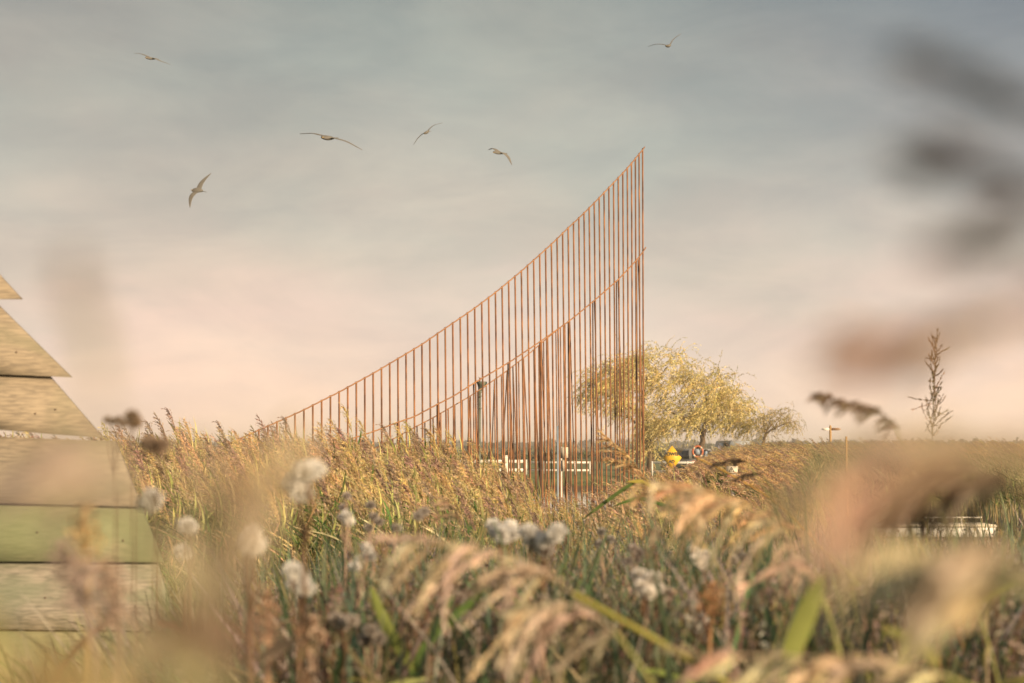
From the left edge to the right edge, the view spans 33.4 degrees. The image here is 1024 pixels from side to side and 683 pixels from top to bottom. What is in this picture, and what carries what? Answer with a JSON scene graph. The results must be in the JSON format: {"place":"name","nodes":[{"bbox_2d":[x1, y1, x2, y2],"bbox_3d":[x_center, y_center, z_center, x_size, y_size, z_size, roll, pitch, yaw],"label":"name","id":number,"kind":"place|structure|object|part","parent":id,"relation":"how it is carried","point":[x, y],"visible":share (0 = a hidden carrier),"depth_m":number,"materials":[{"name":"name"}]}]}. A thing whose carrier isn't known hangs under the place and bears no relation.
{"place":"outdoors","nodes":[
{"label":"outdoors","id":0,"kind":"place"},
{"bbox_2d":[135,53,167,63],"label":"gull","id":1,"kind":"object","parent":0,"point":[148,57],"visible":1,"depth_m":52.59,"materials":[{"name":"grey"}]},
{"bbox_2d":[189,173,210,205],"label":"gull","id":2,"kind":"object","parent":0,"point":[198,189],"visible":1,"depth_m":50.36,"materials":[{"name":"grey"}]},
{"bbox_2d":[301,133,361,149],"bbox_3d":[-3.846,-4.263,36.358,1.282,0.359,0.465,1,-4,-17],"label":"gull","id":3,"kind":"object","parent":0,"point":[324,137],"visible":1,"depth_m":36.26,"materials":[{"name":"grey"}]},
{"bbox_2d":[414,123,440,143],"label":"gull","id":4,"kind":"object","parent":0,"point":[427,131],"visible":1,"depth_m":50.42,"materials":[{"name":"grey"}]},
{"bbox_2d":[489,148,511,164],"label":"gull","id":5,"kind":"object","parent":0,"point":[496,151],"visible":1,"depth_m":55.45,"materials":[{"name":"grey"}]},
{"bbox_2d":[0,0,1023,443],"label":"sky","id":6,"kind":"structure","parent":0,"point":[305,265],"materials":[{"name":"grey"}]},
{"bbox_2d":[648,35,678,47],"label":"gull","id":7,"kind":"object","parent":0,"point":[668,45],"visible":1,"depth_m":58.67,"materials":[{"name":"grey"}]},
{"bbox_2d":[456,489,1023,551],"bbox_3d":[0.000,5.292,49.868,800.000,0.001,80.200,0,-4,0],"label":"water","id":8,"kind":"structure","parent":0,"point":[589,498],"depth_m":70.56,"materials":[{"name":"grey liquid"}]},
{"bbox_2d":[231,147,645,532],"bbox_3d":[-0.303,0.520,24.226,8.443,7.364,1.722,3,-5,-43],"label":"rebar sail sculpture","id":9,"kind":"object","parent":8,"relation":"in","point":[541,387],"visible":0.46,"depth_m":24.52,"materials":[{"name":"brown metal"}]},
{"bbox_2d":[370,324,567,519],"bbox_3d":[-0.637,2.038,29.257,4.972,4.950,0.551,3,-5,-44],"label":"rebar sail sculpture","id":10,"kind":"object","parent":8,"relation":"in","point":[514,413],"visible":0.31,"depth_m":29.91,"materials":[{"name":"brown metal"}]},
{"bbox_2d":[476,377,486,471],"bbox_3d":[-0.551,2.675,30.894,0.196,4.080,0.191,0,-4,0],"label":"mooring post","id":11,"kind":"object","parent":8,"relation":"in","point":[479,383],"visible":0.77,"depth_m":30.95,"materials":[{"name":"brown wood"}]},
{"bbox_2d":[557,426,558,515],"bbox_3d":[0.818,3.048,30.470,0.029,3.081,0.029,0,-4,0],"label":"marker post","id":12,"kind":"object","parent":8,"relation":"in","point":[557,465],"visible":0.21,"depth_m":30.51,"materials":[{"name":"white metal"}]},
{"bbox_2d":[561,447,567,496],"bbox_3d":[0.919,3.197,29.849,0.130,2.707,0.043,0,-4,0],"label":"marker post","id":13,"kind":"object","parent":8,"relation":"in","point":[562,461],"visible":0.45,"depth_m":29.90,"materials":[{"name":"white paint"}]},
{"bbox_2d":[645,436,1023,529],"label":"reed bed","id":14,"kind":"object","parent":8,"relation":"on","point":[775,464],"visible":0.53,"depth_m":38.88,"materials":[{"name":"brown plant"}]},
{"bbox_2d":[874,517,996,538],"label":"jetty","id":15,"kind":"object","parent":8,"relation":"in","point":[959,528],"visible":0.09,"depth_m":40.80,"materials":[{"name":"white paint"}]},
{"bbox_2d":[460,452,1023,528],"bbox_3d":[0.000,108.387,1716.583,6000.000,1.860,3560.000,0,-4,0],"label":"ground","id":16,"kind":"structure","parent":0,"point":[658,467],"depth_m":96.00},
{"bbox_2d":[0,632,128,682],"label":"reed","id":17,"kind":"object","parent":16,"relation":"on","point":[64,662],"visible":1,"depth_m":0.30,"materials":[{"name":"beige plant"}]},
{"bbox_2d":[36,538,127,661],"bbox_3d":[-0.373,0.740,1.454,0.073,1.143,0.057,0,-4,0],"label":"dock stalk","id":18,"kind":"object","parent":16,"relation":"on","point":[77,581],"visible":0.97,"depth_m":1.49,"materials":[{"name":"brown plant"}]},
{"bbox_2d":[0,275,172,682],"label":"board structure","id":19,"kind":"object","parent":16,"relation":"on","point":[34,398],"visible":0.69,"depth_m":6.78,"materials":[{"name":"beige wood"}]},
{"bbox_2d":[65,504,111,665],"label":"dock stalk","id":20,"kind":"object","parent":16,"relation":"on","point":[85,513],"visible":0.82,"depth_m":1.89,"materials":[{"name":"brown plant"}]},
{"bbox_2d":[54,416,126,677],"bbox_3d":[-0.605,0.772,2.548,0.079,1.322,0.172,-2,-4,30],"label":"thistle","id":21,"kind":"object","parent":16,"relation":"on","point":[120,421],"visible":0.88,"depth_m":2.58,"materials":[{"name":"brown plant"}]},
{"bbox_2d":[0,423,184,682],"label":"reed","id":22,"kind":"object","parent":16,"relation":"on","point":[57,466],"visible":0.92,"depth_m":0.42,"materials":[{"name":"beige plant"}]},
{"bbox_2d":[55,232,145,682],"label":"reed","id":23,"kind":"object","parent":16,"relation":"on","point":[88,322],"visible":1,"depth_m":0.30,"materials":[{"name":"beige plant"}]},
{"bbox_2d":[71,409,143,682],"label":"thistle","id":24,"kind":"object","parent":16,"relation":"on","point":[133,418],"visible":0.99,"depth_m":2.28,"materials":[{"name":"brown plant"}]},
{"bbox_2d":[89,556,140,677],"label":"dock stalk","id":25,"kind":"object","parent":16,"relation":"on","point":[113,622],"visible":0.84,"depth_m":1.68,"materials":[{"name":"brown plant"}]},
{"bbox_2d":[139,435,170,682],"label":"thistle","id":26,"kind":"object","parent":16,"relation":"on","point":[153,444],"visible":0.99,"depth_m":2.18,"materials":[{"name":"brown plant"}]},
{"bbox_2d":[136,487,218,682],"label":"thistle","id":27,"kind":"object","parent":16,"relation":"on","point":[145,502],"visible":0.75,"depth_m":2.46,"materials":[{"name":"beige plant"}]},
{"bbox_2d":[88,604,288,682],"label":"reed","id":28,"kind":"object","parent":16,"relation":"on","point":[170,645],"visible":0.96,"depth_m":0.36,"materials":[{"name":"beige plant"}]},
{"bbox_2d":[182,544,194,616],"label":"thistle","id":29,"kind":"object","parent":16,"relation":"on","point":[183,601],"visible":0.06,"depth_m":3.07,"materials":[{"name":"beige plant"}]},
{"bbox_2d":[181,516,218,659],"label":"thistle","id":30,"kind":"object","parent":16,"relation":"on","point":[191,525],"visible":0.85,"depth_m":3.00,"materials":[{"name":"beige plant"}]},
{"bbox_2d":[149,409,314,673],"bbox_3d":[-0.101,0.656,0.348,0.113,1.288,0.051,1,-4,-12],"label":"reed","id":31,"kind":"object","parent":16,"relation":"on","point":[212,580],"visible":0.92,"depth_m":0.39,"materials":[{"name":"beige plant"}]},
{"bbox_2d":[233,540,269,682],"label":"thistle","id":32,"kind":"object","parent":16,"relation":"on","point":[251,599],"visible":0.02,"depth_m":1.98,"materials":[{"name":"plant"}]},
{"bbox_2d":[244,583,284,682],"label":"dock stalk","id":33,"kind":"object","parent":16,"relation":"on","point":[268,634],"visible":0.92,"depth_m":2.38,"materials":[{"name":"brown plant"}]},
{"bbox_2d":[223,458,327,682],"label":"thistle","id":34,"kind":"object","parent":16,"relation":"on","point":[300,494],"visible":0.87,"depth_m":2.29,"materials":[{"name":"beige plant"}]},
{"bbox_2d":[282,561,315,682],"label":"thistle","id":35,"kind":"object","parent":16,"relation":"on","point":[291,572],"visible":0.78,"depth_m":2.58,"materials":[{"name":"white plant"}]},
{"bbox_2d":[297,614,326,682],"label":"thistle","id":36,"kind":"object","parent":16,"relation":"on","point":[318,635],"visible":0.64,"depth_m":2.65,"materials":[{"name":"beige plant"}]},
{"bbox_2d":[328,611,359,682],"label":"thistle","id":37,"kind":"object","parent":16,"relation":"on","point":[339,620],"visible":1,"depth_m":2.87,"materials":[{"name":"grey plant"}]},
{"bbox_2d":[337,492,354,610],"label":"thistle","id":38,"kind":"object","parent":16,"relation":"on","point":[343,506],"visible":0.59,"depth_m":4.77,"materials":[{"name":"brown plant"}]},
{"bbox_2d":[340,510,376,677],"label":"thistle","id":39,"kind":"object","parent":16,"relation":"on","point":[367,551],"visible":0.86,"depth_m":3.58,"materials":[{"name":"beige plant"}]},
{"bbox_2d":[357,623,386,682],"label":"thistle","id":40,"kind":"object","parent":16,"relation":"on","point":[370,634],"visible":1,"depth_m":2.95,"materials":[{"name":"grey plant"}]},
{"bbox_2d":[363,501,383,620],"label":"thistle","id":41,"kind":"object","parent":16,"relation":"on","point":[376,519],"visible":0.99,"depth_m":4.37,"materials":[{"name":"brown plant"}]},
{"bbox_2d":[363,528,395,677],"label":"dock stalk","id":42,"kind":"object","parent":16,"relation":"on","point":[382,568],"visible":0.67,"depth_m":3.38,"materials":[{"name":"brown plant"}]},
{"bbox_2d":[387,523,411,636],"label":"thistle","id":43,"kind":"object","parent":16,"relation":"on","point":[394,529],"visible":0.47,"depth_m":4.18,"materials":[{"name":"plant"}]},
{"bbox_2d":[140,449,665,460],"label":"hedge","id":44,"kind":"object","parent":16,"relation":"on","point":[578,455],"visible":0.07,"depth_m":197.63,"materials":[{"name":"plant"}]},
{"bbox_2d":[141,454,665,488],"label":"bank sedge","id":45,"kind":"object","parent":16,"relation":"on","point":[563,481],"visible":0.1,"depth_m":90.53,"materials":[{"name":"green plant"}]},
{"bbox_2d":[412,506,429,624],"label":"thistle","id":46,"kind":"object","parent":16,"relation":"on","point":[417,516],"visible":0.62,"depth_m":3.97,"materials":[{"name":"plant"}]},
{"bbox_2d":[387,569,465,672],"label":"thistle","id":47,"kind":"object","parent":16,"relation":"on","point":[389,578],"visible":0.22,"depth_m":3.37,"materials":[{"name":"brown plant"}]},
{"bbox_2d":[370,586,485,678],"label":"reed","id":48,"kind":"object","parent":16,"relation":"on","point":[414,666],"visible":0.67,"depth_m":3.17,"materials":[{"name":"green plant"}]},
{"bbox_2d":[429,496,475,574],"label":"reed","id":49,"kind":"object","parent":16,"relation":"on","point":[442,501],"visible":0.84,"depth_m":4.98,"materials":[{"name":"beige plant"}]},
{"bbox_2d":[460,460,526,473],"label":"railing","id":50,"kind":"object","parent":16,"relation":"on","point":[521,461],"visible":0.12,"depth_m":97.72,"materials":[{"name":"white paint"}]},
{"bbox_2d":[172,441,836,453],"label":"distant field scrub","id":51,"kind":"object","parent":16,"relation":"on","point":[706,446],"visible":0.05,"depth_m":449.60,"materials":[{"name":"plant"}]},
{"bbox_2d":[503,455,507,472],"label":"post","id":52,"kind":"object","parent":16,"relation":"on","point":[506,460],"visible":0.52,"depth_m":95.76,"materials":[{"name":"white paint"}]},
{"bbox_2d":[485,518,528,675],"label":"thistle","id":53,"kind":"object","parent":16,"relation":"on","point":[508,530],"visible":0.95,"depth_m":3.56,"materials":[{"name":"white plant"}]},
{"bbox_2d":[0,402,1016,616],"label":"reed bed","id":54,"kind":"object","parent":16,"relation":"on","point":[406,479],"visible":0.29,"depth_m":13.92,"materials":[{"name":"yellow plant"}]},
{"bbox_2d":[0,482,1023,682],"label":"meadow grass","id":55,"kind":"structure","parent":16,"relation":"on","point":[668,660],"depth_m":3.36,"materials":[{"name":"plant"}]},
{"bbox_2d":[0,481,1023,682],"bbox_3d":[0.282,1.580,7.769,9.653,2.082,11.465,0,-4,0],"label":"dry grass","id":56,"kind":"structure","parent":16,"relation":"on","point":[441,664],"depth_m":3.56,"materials":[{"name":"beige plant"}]},
{"bbox_2d":[511,523,567,682],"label":"thistle","id":57,"kind":"object","parent":16,"relation":"on","point":[538,541],"visible":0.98,"depth_m":3.08,"materials":[{"name":"white plant"}]},
{"bbox_2d":[361,532,730,682],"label":"reed","id":58,"kind":"object","parent":16,"relation":"on","point":[523,570],"visible":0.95,"depth_m":2.08,"materials":[{"name":"beige plant"}]},
{"bbox_2d":[531,461,590,473],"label":"railing","id":59,"kind":"object","parent":16,"relation":"on","point":[589,469],"visible":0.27,"depth_m":98.70,"materials":[{"name":"white paint"}]},
{"bbox_2d":[121,437,1018,449],"bbox_3d":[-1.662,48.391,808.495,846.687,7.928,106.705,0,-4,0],"label":"distant woodland","id":60,"kind":"object","parent":16,"relation":"on","point":[678,443],"visible":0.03,"depth_m":781.20,"materials":[{"name":"green plant"}]},
{"bbox_2d":[496,597,653,682],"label":"reed","id":61,"kind":"object","parent":16,"relation":"on","point":[549,627],"visible":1,"depth_m":1.88,"materials":[{"name":"beige plant"}]},
{"bbox_2d":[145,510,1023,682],"bbox_3d":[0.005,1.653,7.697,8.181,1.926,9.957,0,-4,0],"label":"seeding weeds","id":62,"kind":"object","parent":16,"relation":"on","point":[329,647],"visible":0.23,"depth_m":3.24,"materials":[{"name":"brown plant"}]},
{"bbox_2d":[594,527,614,631],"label":"thistle","id":63,"kind":"object","parent":16,"relation":"on","point":[601,533],"visible":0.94,"depth_m":4.57,"materials":[{"name":"brown plant"}]},
{"bbox_2d":[623,543,644,630],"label":"thistle","id":64,"kind":"object","parent":16,"relation":"on","point":[633,548],"visible":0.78,"depth_m":3.98,"materials":[{"name":"grey plant"}]},
{"bbox_2d":[630,567,663,682],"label":"thistle","id":65,"kind":"object","parent":16,"relation":"on","point":[643,577],"visible":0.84,"depth_m":3.16,"materials":[{"name":"white plant"}]},
{"bbox_2d":[595,429,706,548],"bbox_3d":[0.843,1.392,8.431,0.872,1.933,0.092,0,-4,0],"label":"reed","id":66,"kind":"object","parent":16,"relation":"on","point":[611,444],"visible":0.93,"depth_m":8.47,"materials":[{"name":"beige plant"}]},
{"bbox_2d":[582,455,719,545],"bbox_3d":[0.848,1.489,8.611,0.991,1.824,0.144,0,-4,0],"label":"reed","id":67,"kind":"object","parent":16,"relation":"on","point":[614,495],"visible":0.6,"depth_m":8.67,"materials":[{"name":"beige plant"}]},
{"bbox_2d":[635,527,668,676],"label":"dock stalk","id":68,"kind":"object","parent":16,"relation":"on","point":[647,556],"visible":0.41,"depth_m":3.28,"materials":[{"name":"brown plant"}]},
{"bbox_2d":[656,584,674,678],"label":"thistle","id":69,"kind":"object","parent":16,"relation":"on","point":[666,599],"visible":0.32,"depth_m":3.28,"materials":[{"name":"plant"}]},
{"bbox_2d":[566,334,774,470],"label":"willow tree","id":70,"kind":"object","parent":16,"relation":"on","point":[696,417],"visible":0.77,"depth_m":111.28,"materials":[{"name":"yellow plant"}]},
{"bbox_2d":[663,445,680,471],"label":"diamond sign","id":71,"kind":"object","parent":16,"relation":"on","point":[671,455],"visible":0.97,"depth_m":92.79,"materials":[{"name":"yellow metal"}]},
{"bbox_2d":[651,461,693,474],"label":"railing","id":72,"kind":"object","parent":16,"relation":"on","point":[652,463],"visible":0.29,"depth_m":95.73,"materials":[{"name":"white paint"}]},
{"bbox_2d":[660,449,711,470],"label":"parked car","id":73,"kind":"object","parent":16,"relation":"on","point":[686,455],"visible":0.11,"depth_m":104.37,"materials":[{"name":"silver metal"}]},
{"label":"side window","id":74,"kind":"part","parent":73,"relation":"part of","materials":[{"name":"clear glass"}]},
{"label":"rear window","id":75,"kind":"part","parent":73,"relation":"part of","materials":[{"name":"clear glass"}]},
{"bbox_2d":[670,545,710,645],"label":"thistle","id":76,"kind":"object","parent":16,"relation":"on","point":[704,556],"visible":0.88,"depth_m":3.66,"materials":[{"name":"beige plant"}]},
{"bbox_2d":[695,444,699,460],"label":"life ring post","id":77,"kind":"object","parent":16,"relation":"on","point":[697,451],"visible":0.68,"depth_m":93.31,"materials":[{"name":"white"}]},
{"bbox_2d":[692,445,703,457],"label":"life ring","id":78,"kind":"object","parent":77,"relation":"hanging from","point":[693,448],"visible":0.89,"depth_m":93.21,"materials":[{"name":"orange plastic"}]},
{"bbox_2d":[687,613,708,652],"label":"thistle","id":79,"kind":"object","parent":16,"relation":"on","point":[697,627],"visible":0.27,"depth_m":3.43,"materials":[{"name":"plant"}]},
{"bbox_2d":[693,579,726,681],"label":"dock stalk","id":80,"kind":"object","parent":16,"relation":"on","point":[713,611],"visible":1,"depth_m":2.97,"materials":[{"name":"brown plant"}]},
{"bbox_2d":[713,441,750,453],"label":"parked van","id":81,"kind":"object","parent":16,"relation":"on","point":[722,443],"visible":0.03,"depth_m":110.12,"materials":[{"name":"grey paint"}]},
{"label":"side window","id":82,"kind":"part","parent":81,"relation":"part of","materials":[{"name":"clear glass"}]},
{"bbox_2d":[726,466,737,495],"bbox_3d":[3.467,3.013,26.851,0.176,2.104,0.086,0,-4,0],"label":"warning sign","id":83,"kind":"object","parent":16,"relation":"on","point":[730,469],"visible":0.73,"depth_m":26.88,"materials":[{"name":"white metal"}]},
{"bbox_2d":[727,546,748,647],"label":"thistle","id":84,"kind":"object","parent":16,"relation":"on","point":[740,554],"visible":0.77,"depth_m":3.98,"materials":[{"name":"beige plant"}]},
{"bbox_2d":[645,479,848,682],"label":"reed","id":85,"kind":"object","parent":16,"relation":"on","point":[688,505],"visible":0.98,"depth_m":2.29,"materials":[{"name":"beige plant"}]},
{"bbox_2d":[709,459,795,555],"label":"reed","id":86,"kind":"object","parent":16,"relation":"on","point":[734,462],"visible":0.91,"depth_m":4.99,"materials":[{"name":"beige plant"}]},
{"bbox_2d":[696,457,831,563],"bbox_3d":[1.066,1.260,6.434,0.734,1.642,0.008,0,-4,0],"label":"reed","id":87,"kind":"object","parent":16,"relation":"on","point":[750,486],"visible":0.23,"depth_m":6.48,"materials":[{"name":"beige plant"}]},
{"bbox_2d":[628,480,917,666],"bbox_3d":[0.607,0.933,3.339,0.758,1.320,0.092,0,-4,0],"label":"reed","id":88,"kind":"object","parent":16,"relation":"on","point":[682,486],"visible":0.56,"depth_m":3.39,"materials":[{"name":"beige plant"}]},
{"bbox_2d":[730,472,816,574],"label":"reed","id":89,"kind":"object","parent":16,"relation":"on","point":[752,474],"visible":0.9,"depth_m":5.18,"materials":[{"name":"beige plant"}]},
{"bbox_2d":[741,401,806,446],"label":"willow tree","id":90,"kind":"object","parent":16,"relation":"on","point":[766,432],"visible":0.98,"depth_m":109.76,"materials":[{"name":"yellow plant"}]},
{"bbox_2d":[779,573,823,681],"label":"reed","id":91,"kind":"object","parent":16,"relation":"on","point":[798,633],"visible":0.84,"depth_m":1.99,"materials":[{"name":"green plant"}]},
{"bbox_2d":[655,644,964,682],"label":"reed","id":92,"kind":"object","parent":16,"relation":"on","point":[833,667],"visible":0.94,"depth_m":1.48,"materials":[{"name":"beige plant"}]},
{"bbox_2d":[822,425,840,445],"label":"fingerpost","id":93,"kind":"object","parent":16,"relation":"on","point":[830,433],"visible":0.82,"depth_m":65.89,"materials":[{"name":"white paint"}]},
{"bbox_2d":[754,434,1023,593],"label":"reed","id":94,"kind":"object","parent":16,"relation":"on","point":[809,547],"visible":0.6,"depth_m":0.42,"materials":[{"name":"beige plant"}]},
{"bbox_2d":[772,418,1023,581],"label":"reed","id":95,"kind":"object","parent":16,"relation":"on","point":[882,457],"visible":1,"depth_m":0.40,"materials":[{"name":"beige plant"}]},
{"bbox_2d":[806,392,999,682],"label":"reed","id":96,"kind":"object","parent":16,"relation":"on","point":[842,405],"visible":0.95,"depth_m":2.60,"materials":[{"name":"brown plant"}]},
{"bbox_2d":[799,303,1023,411],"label":"reed","id":97,"kind":"object","parent":16,"relation":"on","point":[921,349],"visible":1,"depth_m":0.34,"materials":[{"name":"brown plant"}]},
{"bbox_2d":[817,529,1023,682],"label":"reed","id":98,"kind":"object","parent":16,"relation":"on","point":[930,615],"visible":1,"depth_m":0.66,"materials":[{"name":"beige plant"}]},
{"bbox_2d":[915,508,928,565],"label":"dock stalk","id":99,"kind":"object","parent":16,"relation":"on","point":[922,526],"visible":0.2,"depth_m":4.47,"materials":[{"name":"brown plant"}]},
{"bbox_2d":[909,359,951,544],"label":"reed","id":100,"kind":"object","parent":16,"relation":"on","point":[934,375],"visible":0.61,"depth_m":7.99,"materials":[{"name":"brown plant"}]},
{"bbox_2d":[862,470,1023,549],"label":"reed","id":101,"kind":"object","parent":16,"relation":"on","point":[957,494],"visible":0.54,"depth_m":1.34,"materials":[{"name":"beige plant"}]},
{"bbox_2d":[878,582,1009,677],"bbox_3d":[0.321,0.802,1.654,0.357,1.171,0.011,0,-4,0],"label":"reed","id":102,"kind":"object","parent":16,"relation":"on","point":[930,656],"visible":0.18,"depth_m":1.69,"materials":[{"name":"plant"}]},
{"bbox_2d":[873,110,1023,233],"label":"reed","id":103,"kind":"object","parent":16,"relation":"on","point":[962,159],"visible":1,"depth_m":0.34,"materials":[{"name":"plant"}]},
{"bbox_2d":[875,39,1023,117],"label":"reed","id":104,"kind":"object","parent":16,"relation":"on","point":[931,65],"visible":1,"depth_m":0.34,"materials":[{"name":"grey plant"}]},
{"bbox_2d":[906,221,1023,264],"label":"reed","id":105,"kind":"object","parent":16,"relation":"on","point":[964,248],"visible":1,"depth_m":0.32,"materials":[{"name":"grey plant"}]}
]}

